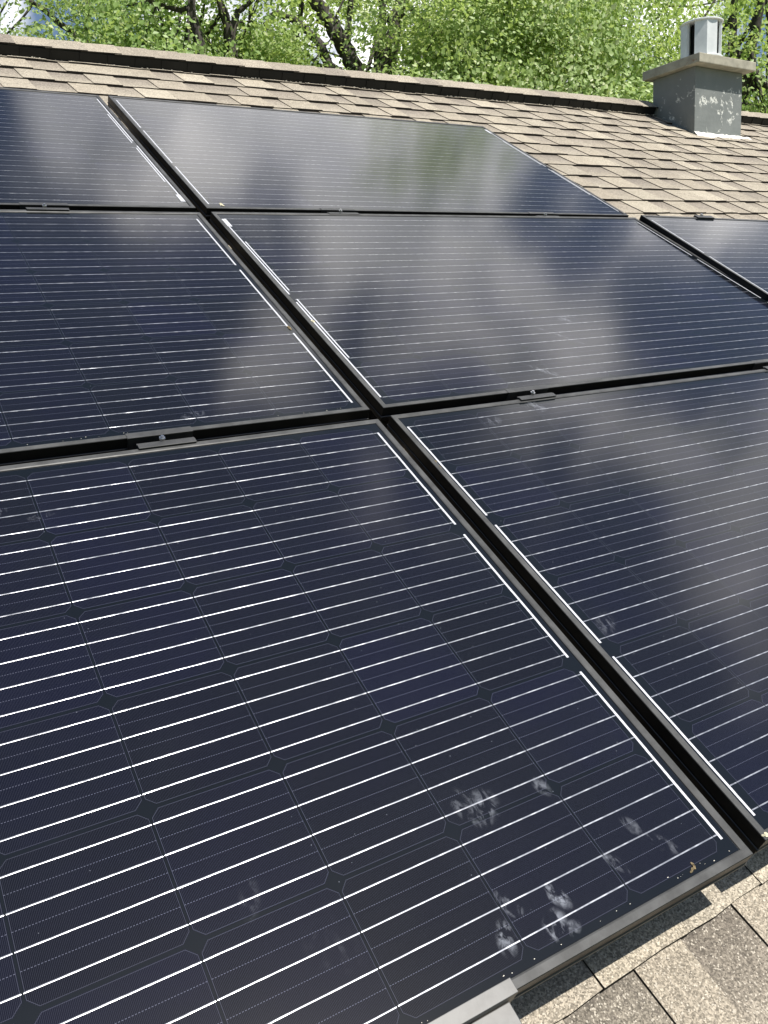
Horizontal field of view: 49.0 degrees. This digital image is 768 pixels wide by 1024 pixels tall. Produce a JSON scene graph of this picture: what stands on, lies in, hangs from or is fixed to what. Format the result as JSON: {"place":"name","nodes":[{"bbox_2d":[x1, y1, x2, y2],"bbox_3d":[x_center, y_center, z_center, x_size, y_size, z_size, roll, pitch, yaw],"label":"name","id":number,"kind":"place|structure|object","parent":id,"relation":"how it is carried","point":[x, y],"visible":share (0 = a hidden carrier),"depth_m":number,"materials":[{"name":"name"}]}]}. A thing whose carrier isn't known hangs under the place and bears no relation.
{"place":"outdoors","nodes":[
{"label":"outdoors","id":0,"kind":"place"},
{"bbox_2d":[0,0,765,101],"label":"sky","id":1,"kind":"structure","parent":0,"point":[34,16],"materials":[{"name":"white"}]},
{"label":"ground","id":2,"kind":"structure","parent":0,"visible":0},
{"bbox_2d":[0,0,185,43],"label":"young tree","id":3,"kind":"object","parent":2,"relation":"on","point":[36,25],"visible":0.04,"depth_m":12.74,"materials":[{"name":"green plant"}]},
{"bbox_2d":[18,0,298,63],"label":"young tree","id":4,"kind":"object","parent":2,"relation":"on","point":[116,20],"visible":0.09,"depth_m":10.48,"materials":[{"name":"green plant"}]},
{"bbox_2d":[46,0,389,70],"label":"young tree","id":5,"kind":"object","parent":2,"relation":"on","point":[227,25],"visible":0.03,"depth_m":11.35,"materials":[{"name":"green plant"}]},
{"bbox_2d":[81,0,583,83],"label":"maple tree","id":6,"kind":"object","parent":2,"relation":"on","point":[318,7],"visible":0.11,"depth_m":12.05,"materials":[{"name":"green plant"}]},
{"bbox_2d":[302,40,370,70],"bbox_3d":[-2.252,-5.517,20.280,7.292,10.861,7.382,-6,13,-11],"label":"distant tree","id":7,"kind":"object","parent":2,"relation":"on","point":[341,60],"depth_m":18.31,"materials":[{"name":"green plant"}]},
{"bbox_2d":[0,34,767,1023],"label":"house","id":8,"kind":"structure","parent":2,"relation":"on","point":[690,140],"depth_m":3.88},
{"bbox_2d":[0,87,195,211],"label":"solar panel","id":9,"kind":"object","parent":8,"relation":"attached to","point":[80,152],"visible":0.98,"depth_m":2.43,"materials":[{"name":"black"}]},
{"bbox_2d":[0,209,369,465],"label":"solar panel","id":10,"kind":"object","parent":8,"relation":"attached to","point":[116,327],"visible":0.98,"depth_m":1.73,"materials":[{"name":"black"}]},
{"bbox_2d":[19,202,69,210],"bbox_3d":[-0.854,-0.759,2.130,0.117,0.044,0.051,-11,44,-30],"label":"panel clamp","id":11,"kind":"object","parent":10,"relation":"attached to","point":[44,206],"visible":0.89,"depth_m":2.12,"materials":[{"name":"silver metal"}]},
{"bbox_2d":[107,95,628,219],"bbox_3d":[-0.027,-1.275,3.073,1.660,0.034,0.994,-11,44,-30],"label":"solar panel","id":12,"kind":"object","parent":8,"relation":"attached to","point":[208,158],"visible":0.96,"depth_m":2.95,"materials":[{"name":"black"}]},
{"bbox_2d":[0,419,752,1023],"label":"solar panel","id":13,"kind":"object","parent":8,"relation":"attached to","point":[328,725],"visible":1,"depth_m":1.05,"materials":[{"name":"black"}]},
{"bbox_2d":[125,426,196,449],"bbox_3d":[-0.389,-0.120,1.480,0.117,0.043,0.051,-11,44,-30],"label":"panel clamp","id":14,"kind":"object","parent":13,"relation":"attached to","point":[159,438],"visible":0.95,"depth_m":1.47,"materials":[{"name":"black metal"}]},
{"bbox_2d":[11,55,714,1022],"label":"grit","id":15,"kind":"object","parent":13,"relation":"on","point":[375,89],"visible":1,"depth_m":4.16,"materials":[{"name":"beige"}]},
{"bbox_2d":[428,977,521,1023],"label":"end clamp","id":16,"kind":"object","parent":8,"relation":"attached to","point":[492,1005],"visible":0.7,"depth_m":0.85,"materials":[{"name":"grey metal"}]},
{"bbox_2d":[210,212,767,420],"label":"solar panel","id":17,"kind":"object","parent":8,"relation":"attached to","point":[410,313],"visible":0.98,"depth_m":2.27,"materials":[{"name":"black"}]},
{"bbox_2d":[320,208,358,214],"bbox_3d":[-0.134,-0.896,2.550,0.117,0.044,0.051,-11,44,-30],"label":"panel clamp","id":18,"kind":"object","parent":17,"relation":"attached to","point":[339,210],"visible":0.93,"depth_m":2.54,"materials":[{"name":"silver metal"}]},
{"bbox_2d":[528,212,554,216],"bbox_3d":[0.559,-1.028,2.955,0.117,0.044,0.051,-11,44,-30],"label":"panel clamp","id":19,"kind":"object","parent":17,"relation":"attached to","point":[542,214],"visible":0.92,"depth_m":2.95,"materials":[{"name":"silver metal"}]},
{"bbox_2d":[387,369,767,853],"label":"solar panel","id":20,"kind":"object","parent":8,"relation":"attached to","point":[622,532],"visible":1,"depth_m":1.54,"materials":[{"name":"black"}]},
{"bbox_2d":[505,385,555,400],"bbox_3d":[0.329,-0.258,1.901,0.117,0.043,0.051,-11,44,-30],"label":"panel clamp","id":21,"kind":"object","parent":20,"relation":"attached to","point":[530,392],"visible":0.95,"depth_m":1.89,"materials":[{"name":"silver metal"}]},
{"bbox_2d":[751,359,767,369],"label":"panel clamp","id":22,"kind":"object","parent":20,"relation":"attached to","point":[762,365],"visible":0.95,"depth_m":2.32,"materials":[{"name":"black metal"}]},
{"bbox_2d":[679,16,723,58],"bbox_3d":[2.005,-2.964,5.335,0.262,0.238,0.262,1,13,20],"label":"chimney vent","id":23,"kind":"object","parent":8,"relation":"on","point":[703,34],"visible":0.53,"depth_m":5.24,"materials":[{"name":"silver metal"}]},
{"bbox_2d":[639,215,767,300],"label":"solar panel","id":24,"kind":"object","parent":8,"relation":"attached to","point":[736,249],"visible":0.97,"depth_m":3.07,"materials":[{"name":"black"}]},
{"bbox_2d":[694,213,714,218],"bbox_3d":[1.244,-1.137,3.310,0.095,0.058,0.031,-9,43,-28],"label":"panel clamp","id":25,"kind":"object","parent":24,"relation":"attached to","point":[701,215],"visible":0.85,"depth_m":3.29,"materials":[{"name":"black metal"}]},
{"bbox_2d":[248,0,712,102],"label":"maple tree","id":26,"kind":"object","parent":2,"relation":"on","point":[486,21],"visible":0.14,"depth_m":10.55,"materials":[{"name":"green plant"}]},
{"bbox_2d":[363,0,750,91],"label":"distant tree","id":27,"kind":"object","parent":2,"relation":"on","point":[677,10],"visible":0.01,"depth_m":18.74,"materials":[{"name":"green plant"}]},
{"bbox_2d":[404,0,767,100],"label":"maple tree","id":28,"kind":"object","parent":2,"relation":"on","point":[522,71],"visible":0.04,"depth_m":10.76,"materials":[{"name":"green plant"}]},
{"bbox_2d":[534,0,767,113],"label":"maple tree","id":29,"kind":"object","parent":2,"relation":"on","point":[754,84],"visible":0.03,"depth_m":10.67,"materials":[{"name":"green plant"}]},
{"bbox_2d":[585,1,766,110],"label":"distant tree","id":30,"kind":"object","parent":2,"relation":"on","point":[738,19],"depth_m":17.24,"materials":[{"name":"green plant"}]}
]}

